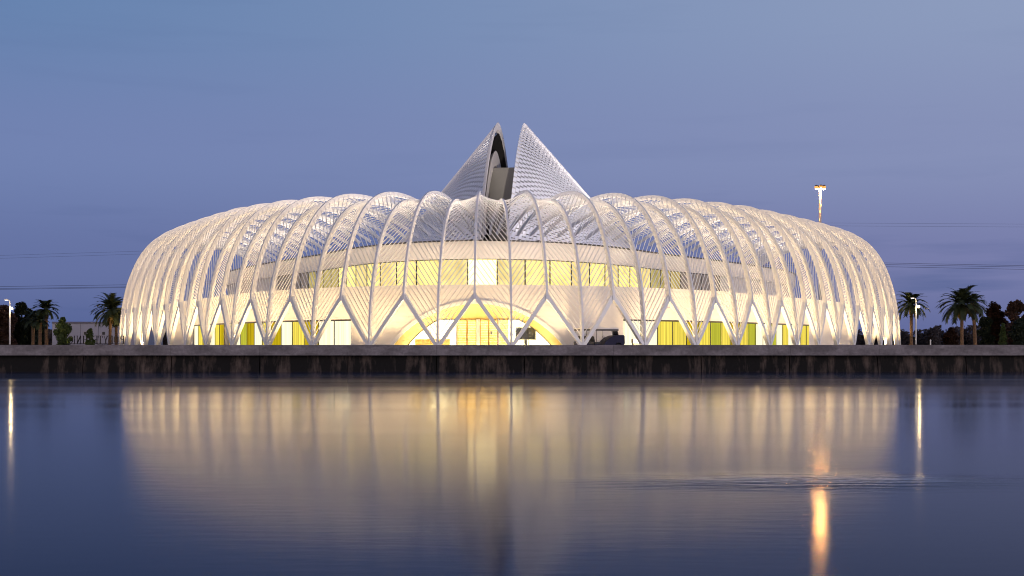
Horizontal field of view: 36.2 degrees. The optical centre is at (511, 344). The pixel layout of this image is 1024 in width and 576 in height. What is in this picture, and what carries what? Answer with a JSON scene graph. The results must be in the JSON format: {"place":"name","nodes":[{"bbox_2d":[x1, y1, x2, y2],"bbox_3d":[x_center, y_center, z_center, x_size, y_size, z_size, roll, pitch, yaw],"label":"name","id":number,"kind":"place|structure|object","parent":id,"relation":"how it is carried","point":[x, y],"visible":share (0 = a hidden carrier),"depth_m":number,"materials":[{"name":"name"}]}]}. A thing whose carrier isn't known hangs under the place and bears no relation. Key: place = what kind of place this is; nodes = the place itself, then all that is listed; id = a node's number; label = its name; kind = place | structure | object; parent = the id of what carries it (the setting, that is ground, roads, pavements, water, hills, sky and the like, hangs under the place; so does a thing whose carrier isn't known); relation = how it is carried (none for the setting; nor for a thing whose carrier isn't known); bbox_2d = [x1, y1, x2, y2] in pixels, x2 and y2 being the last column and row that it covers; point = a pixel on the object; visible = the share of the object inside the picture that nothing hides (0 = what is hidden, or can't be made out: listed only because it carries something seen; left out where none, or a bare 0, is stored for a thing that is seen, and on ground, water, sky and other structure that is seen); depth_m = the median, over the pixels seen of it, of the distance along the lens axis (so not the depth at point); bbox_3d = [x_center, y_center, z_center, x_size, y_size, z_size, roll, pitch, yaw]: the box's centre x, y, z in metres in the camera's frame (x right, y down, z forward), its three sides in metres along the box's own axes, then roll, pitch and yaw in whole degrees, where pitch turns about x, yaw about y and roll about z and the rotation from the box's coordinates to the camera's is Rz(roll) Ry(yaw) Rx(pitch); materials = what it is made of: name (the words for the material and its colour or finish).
{"place":"outdoors","nodes":[
{"label":"outdoors","id":0,"kind":"place"},
{"bbox_2d":[0,223,933,255],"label":"power line","id":1,"kind":"object","parent":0,"point":[401,237],"visible":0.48,"depth_m":519.98,"materials":[{"name":"black metal"}]},
{"bbox_2d":[26,226,949,257],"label":"power line","id":2,"kind":"object","parent":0,"point":[630,231],"visible":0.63,"depth_m":522.98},
{"bbox_2d":[0,263,999,288],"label":"power line","id":3,"kind":"object","parent":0,"point":[747,263],"visible":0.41,"depth_m":302.98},
{"bbox_2d":[0,372,1023,575],"bbox_3d":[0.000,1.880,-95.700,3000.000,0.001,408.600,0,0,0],"label":"lake water","id":4,"kind":"structure","parent":0,"point":[511,473],"depth_m":22.84,"materials":[{"name":"blue liquid"}]},
{"bbox_2d":[0,262,1023,286],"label":"power line","id":5,"kind":"object","parent":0,"point":[737,262],"visible":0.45,"depth_m":299.98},
{"bbox_2d":[0,265,1023,289],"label":"power line","id":6,"kind":"object","parent":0,"point":[763,265],"visible":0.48,"depth_m":305.98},
{"bbox_2d":[0,0,1023,336],"label":"sky","id":7,"kind":"structure","parent":0,"point":[125,124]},
{"label":"ground","id":8,"kind":"structure","parent":0,"visible":0},
{"bbox_2d":[0,304,17,344],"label":"leafy tree","id":9,"kind":"object","parent":8,"relation":"on","point":[4,324],"visible":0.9,"depth_m":199.52,"materials":[{"name":"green plant"}]},
{"bbox_2d":[12,301,35,344],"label":"leafy tree","id":10,"kind":"object","parent":8,"relation":"on","point":[22,335],"visible":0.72,"depth_m":204.06,"materials":[{"name":"green plant"}]},
{"bbox_2d":[30,323,44,344],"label":"leafy tree","id":11,"kind":"object","parent":8,"relation":"on","point":[43,336],"visible":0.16,"depth_m":214.38,"materials":[{"name":"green plant"}]},
{"bbox_2d":[52,322,162,344],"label":"warehouse","id":12,"kind":"structure","parent":8,"relation":"on","point":[79,329],"depth_m":240.00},
{"bbox_2d":[11,324,981,344],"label":"distant woods","id":13,"kind":"object","parent":8,"relation":"on","point":[935,334],"visible":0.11,"depth_m":410.22,"materials":[{"name":"green plant"}]},
{"bbox_2d":[0,345,1023,371],"bbox_3d":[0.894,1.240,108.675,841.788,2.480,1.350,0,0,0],"label":"retaining wall","id":14,"kind":"structure","parent":8,"relation":"on","point":[511,358],"depth_m":108.25,"materials":[{"name":"concrete"}]},
{"bbox_2d":[942,327,959,344],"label":"garden shrub","id":15,"kind":"object","parent":8,"relation":"on","point":[951,336],"visible":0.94,"depth_m":224.37,"materials":[{"name":"brown plant"}]},
{"bbox_2d":[976,316,995,344],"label":"leafy tree","id":16,"kind":"object","parent":8,"relation":"on","point":[987,337],"visible":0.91,"depth_m":207.29,"materials":[{"name":"green plant"}]},
{"bbox_2d":[980,301,1008,344],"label":"leafy tree","id":17,"kind":"object","parent":8,"relation":"on","point":[994,313],"visible":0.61,"depth_m":214.34,"materials":[{"name":"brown plant"}]},
{"bbox_2d":[997,323,1007,344],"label":"garden tree","id":18,"kind":"object","parent":8,"relation":"on","point":[1002,338],"visible":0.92,"depth_m":197.84,"materials":[{"name":"green plant"}]},
{"bbox_2d":[1000,299,1023,344],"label":"leafy tree","id":19,"kind":"object","parent":8,"relation":"on","point":[1013,312],"visible":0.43,"depth_m":211.26,"materials":[{"name":"brown plant"}]},
{"bbox_2d":[1007,317,1023,344],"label":"leafy tree","id":20,"kind":"object","parent":8,"relation":"on","point":[1016,334],"visible":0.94,"depth_m":203.37,"materials":[{"name":"green plant"}]},
{"label":"plaza paving","id":21,"kind":"structure","parent":0,"visible":0},
{"bbox_2d":[4,299,12,344],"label":"street lamp","id":22,"kind":"object","parent":21,"relation":"on","point":[10,308],"visible":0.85,"depth_m":149.94,"materials":[{"name":"white metal"}]},
{"bbox_2d":[20,310,36,344],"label":"palm tree","id":23,"kind":"object","parent":21,"relation":"on","point":[32,329],"visible":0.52,"depth_m":191.81,"materials":[{"name":"green plant"}]},
{"bbox_2d":[30,313,49,344],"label":"palm tree","id":24,"kind":"object","parent":21,"relation":"on","point":[40,323],"visible":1,"depth_m":185.81,"materials":[{"name":"green plant"}]},
{"bbox_2d":[31,299,61,344],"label":"palm tree","id":25,"kind":"object","parent":21,"relation":"on","point":[46,306],"visible":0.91,"depth_m":189.66,"materials":[{"name":"green plant"}]},
{"bbox_2d":[53,317,72,344],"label":"garden tree","id":26,"kind":"object","parent":21,"relation":"on","point":[62,332],"visible":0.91,"depth_m":181.48,"materials":[{"name":"green plant"}]},
{"bbox_2d":[85,328,95,344],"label":"garden shrub","id":27,"kind":"object","parent":21,"relation":"on","point":[90,336],"visible":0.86,"depth_m":171.78,"materials":[{"name":"green plant"}]},
{"bbox_2d":[71,336,123,344],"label":"lettering sign","id":28,"kind":"object","parent":21,"relation":"on","point":[97,337],"visible":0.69,"depth_m":184.94,"materials":[{"name":"metal"}]},
{"bbox_2d":[91,292,122,344],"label":"palm tree","id":29,"kind":"object","parent":21,"relation":"on","point":[111,302],"visible":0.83,"depth_m":214.17,"materials":[{"name":"green plant"}]},
{"bbox_2d":[103,307,121,344],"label":"palm tree","id":30,"kind":"object","parent":21,"relation":"on","point":[116,333],"visible":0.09,"depth_m":221.82,"materials":[{"name":"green plant"}]},
{"bbox_2d":[119,122,900,344],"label":"university building","id":31,"kind":"structure","parent":21,"relation":"on","point":[541,245],"depth_m":151.10,"materials":[{"name":"white metal"}]},
{"bbox_2d":[194,326,197,344],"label":"window","id":32,"kind":"structure","parent":31,"relation":"in","point":[195,327],"depth_m":183.26,"materials":[{"name":"white glass"}]},
{"bbox_2d":[198,325,202,344],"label":"window","id":33,"kind":"structure","parent":31,"relation":"in","point":[200,340],"depth_m":181.48,"materials":[{"name":"yellow glass"}]},
{"bbox_2d":[211,329,214,344],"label":"window","id":34,"kind":"structure","parent":31,"relation":"in","point":[213,337],"depth_m":174.23,"materials":[{"name":"white glass"}]},
{"bbox_2d":[215,324,218,344],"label":"window","id":35,"kind":"structure","parent":31,"relation":"in","point":[217,325],"depth_m":172.16,"materials":[{"name":"yellow glass"}]},
{"bbox_2d":[219,324,223,344],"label":"window","id":36,"kind":"structure","parent":31,"relation":"in","point":[221,326],"depth_m":170.19,"materials":[{"name":"yellow glass"}]},
{"bbox_2d":[224,324,228,344],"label":"window","id":37,"kind":"structure","parent":31,"relation":"in","point":[226,341],"depth_m":168.37,"materials":[{"name":"glass"}]},
{"bbox_2d":[240,323,246,344],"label":"window","id":38,"kind":"structure","parent":31,"relation":"in","point":[243,336],"depth_m":161.25,"materials":[{"name":"yellow glass"}]},
{"bbox_2d":[247,323,253,344],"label":"window","id":39,"kind":"structure","parent":31,"relation":"in","point":[250,326],"depth_m":159.45,"materials":[{"name":"yellow glass"}]},
{"bbox_2d":[254,323,261,344],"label":"window","id":40,"kind":"structure","parent":31,"relation":"in","point":[257,337],"depth_m":157.65,"materials":[{"name":"white glass"}]},
{"bbox_2d":[271,322,280,344],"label":"window","id":41,"kind":"structure","parent":31,"relation":"in","point":[277,340],"depth_m":153.04,"materials":[{"name":"yellow glass"}]},
{"bbox_2d":[278,275,284,289],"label":"window","id":42,"kind":"structure","parent":31,"relation":"in","point":[283,275],"depth_m":176.41,"materials":[{"name":"grey glass"}]},
{"bbox_2d":[281,321,291,344],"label":"window","id":43,"kind":"structure","parent":31,"relation":"in","point":[286,327],"depth_m":151.37,"materials":[{"name":"white glass"}]},
{"bbox_2d":[285,274,291,289],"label":"window","id":44,"kind":"structure","parent":31,"relation":"in","point":[291,274],"depth_m":174.35,"materials":[{"name":"grey glass"}]},
{"bbox_2d":[295,273,299,288],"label":"window","id":45,"kind":"structure","parent":31,"relation":"in","point":[298,279],"depth_m":170.86,"materials":[{"name":"grey glass"}]},
{"bbox_2d":[292,321,304,344],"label":"window","id":46,"kind":"structure","parent":31,"relation":"in","point":[298,337],"depth_m":149.61,"materials":[{"name":"yellow glass"}]},
{"bbox_2d":[300,272,307,288],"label":"window","id":47,"kind":"structure","parent":31,"relation":"in","point":[301,277],"depth_m":169.11,"materials":[{"name":"grey glass"}]},
{"bbox_2d":[305,321,318,344],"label":"window","id":48,"kind":"structure","parent":31,"relation":"in","point":[306,343],"depth_m":147.94,"materials":[{"name":"yellow glass"}]},
{"bbox_2d":[308,271,315,287],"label":"window","id":49,"kind":"structure","parent":31,"relation":"in","point":[314,274],"depth_m":167.02,"materials":[{"name":"yellow glass"}]},
{"bbox_2d":[316,270,323,287],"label":"window","id":50,"kind":"structure","parent":31,"relation":"in","point":[322,277],"depth_m":163.43,"materials":[{"name":"glass"}]},
{"bbox_2d":[319,321,333,344],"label":"window","id":51,"kind":"structure","parent":31,"relation":"in","point":[327,338],"depth_m":145.68,"materials":[{"name":"white glass"}]},
{"bbox_2d":[324,269,330,287],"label":"window","id":52,"kind":"structure","parent":31,"relation":"in","point":[327,270],"depth_m":161.72,"materials":[{"name":"glass"}]},
{"bbox_2d":[331,268,337,286],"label":"window","id":53,"kind":"structure","parent":31,"relation":"in","point":[335,269],"depth_m":159.33,"materials":[{"name":"yellow glass"}]},
{"bbox_2d":[334,320,350,344],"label":"window","id":54,"kind":"structure","parent":31,"relation":"in","point":[342,328],"depth_m":144.33,"materials":[{"name":"white glass"}]},
{"bbox_2d":[338,267,346,286],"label":"window","id":55,"kind":"structure","parent":31,"relation":"in","point":[339,268],"depth_m":157.40,"materials":[{"name":"yellow glass"}]},
{"bbox_2d":[347,265,355,286],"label":"window","id":56,"kind":"structure","parent":31,"relation":"in","point":[353,267],"depth_m":154.21,"materials":[{"name":"yellow glass"}]},
{"bbox_2d":[356,264,366,286],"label":"window","id":57,"kind":"structure","parent":31,"relation":"in","point":[365,265],"depth_m":151.82,"materials":[{"name":"yellow glass"}]},
{"bbox_2d":[367,263,379,285],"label":"window","id":58,"kind":"structure","parent":31,"relation":"in","point":[370,267],"depth_m":149.83,"materials":[{"name":"yellow glass"}]},
{"bbox_2d":[380,262,396,285],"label":"window","id":59,"kind":"structure","parent":31,"relation":"in","point":[383,263],"depth_m":147.29,"materials":[{"name":"yellow glass"}]},
{"bbox_2d":[397,260,416,285],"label":"window","id":60,"kind":"structure","parent":31,"relation":"in","point":[411,268],"depth_m":145.00,"materials":[{"name":"yellow glass"}]},
{"bbox_2d":[417,260,438,284],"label":"window","id":61,"kind":"structure","parent":31,"relation":"in","point":[421,268],"depth_m":143.67,"materials":[{"name":"yellow glass"}]},
{"bbox_2d":[414,338,451,344],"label":"reception desk","id":62,"kind":"object","parent":31,"relation":"in","point":[422,341],"visible":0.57,"depth_m":146.32,"materials":[{"name":"paint"}]},
{"bbox_2d":[441,259,467,284],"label":"window","id":63,"kind":"structure","parent":31,"relation":"in","point":[463,276],"depth_m":142.37,"materials":[{"name":"yellow glass"}]},
{"bbox_2d":[468,259,496,284],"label":"window","id":64,"kind":"structure","parent":31,"relation":"in","point":[481,262],"depth_m":141.92,"materials":[{"name":"white glass"}]},
{"bbox_2d":[480,320,488,344],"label":"door","id":65,"kind":"structure","parent":31,"relation":"in","point":[480,320],"depth_m":140.61,"materials":[{"name":"yellow glass"}]},
{"bbox_2d":[497,259,524,284],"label":"window","id":66,"kind":"structure","parent":31,"relation":"in","point":[516,265],"depth_m":142.48,"materials":[{"name":"yellow glass"}]},
{"bbox_2d":[525,260,549,284],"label":"window","id":67,"kind":"structure","parent":31,"relation":"in","point":[533,262],"depth_m":143.49,"materials":[{"name":"yellow glass"}]},
{"bbox_2d":[550,260,570,285],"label":"window","id":68,"kind":"structure","parent":31,"relation":"in","point":[558,267],"depth_m":145.18,"materials":[{"name":"yellow glass"}]},
{"bbox_2d":[571,261,589,285],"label":"window","id":69,"kind":"structure","parent":31,"relation":"in","point":[584,264],"depth_m":147.36,"materials":[{"name":"yellow glass"}]},
{"bbox_2d":[590,263,604,285],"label":"window","id":70,"kind":"structure","parent":31,"relation":"in","point":[593,264],"depth_m":149.28,"materials":[{"name":"yellow glass"}]},
{"bbox_2d":[605,264,617,286],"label":"window","id":71,"kind":"structure","parent":31,"relation":"in","point":[606,275],"depth_m":151.85,"materials":[{"name":"yellow glass"}]},
{"bbox_2d":[618,265,629,286],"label":"window","id":72,"kind":"structure","parent":31,"relation":"in","point":[619,266],"depth_m":153.85,"materials":[{"name":"yellow glass"}]},
{"bbox_2d":[623,320,640,344],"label":"window","id":73,"kind":"structure","parent":31,"relation":"in","point":[627,332],"depth_m":144.26,"materials":[{"name":"white glass"}]},
{"bbox_2d":[630,266,640,286],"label":"window","id":74,"kind":"structure","parent":31,"relation":"in","point":[631,267],"depth_m":155.87,"materials":[{"name":"yellow glass"}]},
{"bbox_2d":[641,268,650,287],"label":"window","id":75,"kind":"structure","parent":31,"relation":"in","point":[645,269],"depth_m":158.95,"materials":[{"name":"yellow glass"}]},
{"bbox_2d":[641,321,657,344],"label":"window","id":76,"kind":"structure","parent":31,"relation":"in","point":[654,341],"depth_m":146.36,"materials":[{"name":"white glass"}]},
{"bbox_2d":[651,269,659,287],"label":"window","id":77,"kind":"structure","parent":31,"relation":"in","point":[652,271],"depth_m":161.13,"materials":[{"name":"yellow glass"}]},
{"bbox_2d":[660,270,669,287],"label":"window","id":78,"kind":"structure","parent":31,"relation":"in","point":[661,279],"depth_m":162.83,"materials":[{"name":"yellow glass"}]},
{"bbox_2d":[658,321,672,344],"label":"window","id":79,"kind":"structure","parent":31,"relation":"in","point":[665,328],"depth_m":147.76,"materials":[{"name":"yellow glass"}]},
{"bbox_2d":[670,271,680,288],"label":"window","id":80,"kind":"structure","parent":31,"relation":"in","point":[679,274],"depth_m":165.92,"materials":[{"name":"yellow glass"}]},
{"bbox_2d":[673,321,686,344],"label":"window","id":81,"kind":"structure","parent":31,"relation":"in","point":[679,335],"depth_m":149.32,"materials":[{"name":"yellow glass"}]},
{"bbox_2d":[681,272,688,288],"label":"window","id":82,"kind":"structure","parent":31,"relation":"in","point":[683,275],"depth_m":167.92,"materials":[{"name":"grey glass"}]},
{"bbox_2d":[687,321,698,344],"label":"window","id":83,"kind":"structure","parent":31,"relation":"in","point":[688,342],"depth_m":150.97,"materials":[{"name":"yellow glass"}]},
{"bbox_2d":[691,273,700,289],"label":"window","id":84,"kind":"structure","parent":31,"relation":"in","point":[696,274],"depth_m":170.65,"materials":[{"name":"grey glass"}]},
{"bbox_2d":[699,322,710,344],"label":"window","id":85,"kind":"structure","parent":31,"relation":"in","point":[706,339],"depth_m":153.55,"materials":[{"name":"yellow glass"}]},
{"bbox_2d":[701,274,710,290],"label":"window","id":86,"kind":"structure","parent":31,"relation":"in","point":[702,275],"depth_m":172.83,"materials":[{"name":"grey glass"}]},
{"bbox_2d":[711,322,720,344],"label":"window","id":87,"kind":"structure","parent":31,"relation":"in","point":[715,326],"depth_m":155.11,"materials":[{"name":"yellow glass"}]},
{"bbox_2d":[713,275,719,290],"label":"window","id":88,"kind":"structure","parent":31,"relation":"in","point":[713,275],"depth_m":175.94,"materials":[{"name":"grey glass"}]},
{"bbox_2d":[721,322,730,344],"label":"window","id":89,"kind":"structure","parent":31,"relation":"in","point":[725,339],"depth_m":156.79,"materials":[{"name":"yellow glass"}]},
{"bbox_2d":[740,323,747,344],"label":"window","id":90,"kind":"structure","parent":31,"relation":"in","point":[744,341],"depth_m":161.53,"materials":[{"name":"yellow glass"}]},
{"bbox_2d":[748,323,755,344],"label":"window","id":91,"kind":"structure","parent":31,"relation":"in","point":[751,326],"depth_m":163.17,"materials":[{"name":"yellow glass"}]},
{"bbox_2d":[756,323,762,344],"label":"window","id":92,"kind":"structure","parent":31,"relation":"in","point":[759,337],"depth_m":165.04,"materials":[{"name":"white glass"}]},
{"bbox_2d":[776,324,781,344],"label":"window","id":93,"kind":"structure","parent":31,"relation":"in","point":[779,328],"depth_m":171.65,"materials":[{"name":"white glass"}]},
{"bbox_2d":[782,324,787,344],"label":"window","id":94,"kind":"structure","parent":31,"relation":"in","point":[784,327],"depth_m":173.46,"materials":[{"name":"yellow glass"}]},
{"bbox_2d":[788,325,792,344],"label":"window","id":95,"kind":"structure","parent":31,"relation":"in","point":[789,338],"depth_m":175.25,"materials":[{"name":"white glass"}]},
{"bbox_2d":[801,325,806,344],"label":"window","id":96,"kind":"structure","parent":31,"relation":"in","point":[804,330],"depth_m":180.33,"materials":[{"name":"yellow glass"}]},
{"bbox_2d":[807,325,808,344],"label":"window","id":97,"kind":"structure","parent":31,"relation":"in","point":[807,325],"depth_m":181.50,"materials":[{"name":"yellow glass"}]},
{"bbox_2d":[515,327,535,344],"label":"display stand","id":98,"kind":"object","parent":21,"relation":"on","point":[532,335],"visible":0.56,"depth_m":142.15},
{"bbox_2d":[574,328,624,344],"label":"golf cart","id":99,"kind":"object","parent":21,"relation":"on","point":[615,338],"visible":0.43,"depth_m":138.73,"materials":[{"name":"plastic"}]},
{"bbox_2d":[631,339,637,344],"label":"utility box","id":100,"kind":"object","parent":21,"relation":"on","point":[634,341],"visible":0.57,"depth_m":140.73,"materials":[{"name":"white metal"}]},
{"bbox_2d":[814,185,825,299],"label":"mast lamp","id":101,"kind":"object","parent":21,"relation":"on","point":[819,187],"visible":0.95,"depth_m":259.80,"materials":[{"name":"white metal"}]},
{"bbox_2d":[895,291,929,344],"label":"palm tree","id":102,"kind":"object","parent":21,"relation":"on","point":[909,307],"visible":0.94,"depth_m":204.56,"materials":[{"name":"green plant"}]},
{"bbox_2d":[911,297,919,344],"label":"street lamp","id":103,"kind":"object","parent":21,"relation":"on","point":[916,306],"visible":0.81,"depth_m":149.94,"materials":[{"name":"white metal"}]},
{"bbox_2d":[936,285,987,344],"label":"palm tree","id":104,"kind":"object","parent":21,"relation":"on","point":[959,308],"visible":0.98,"depth_m":189.25,"materials":[{"name":"green plant"}]},
{"bbox_2d":[968,293,986,344],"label":"palm tree","id":105,"kind":"object","parent":21,"relation":"on","point":[974,326],"visible":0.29,"depth_m":195.88,"materials":[{"name":"green plant"}]}
]}

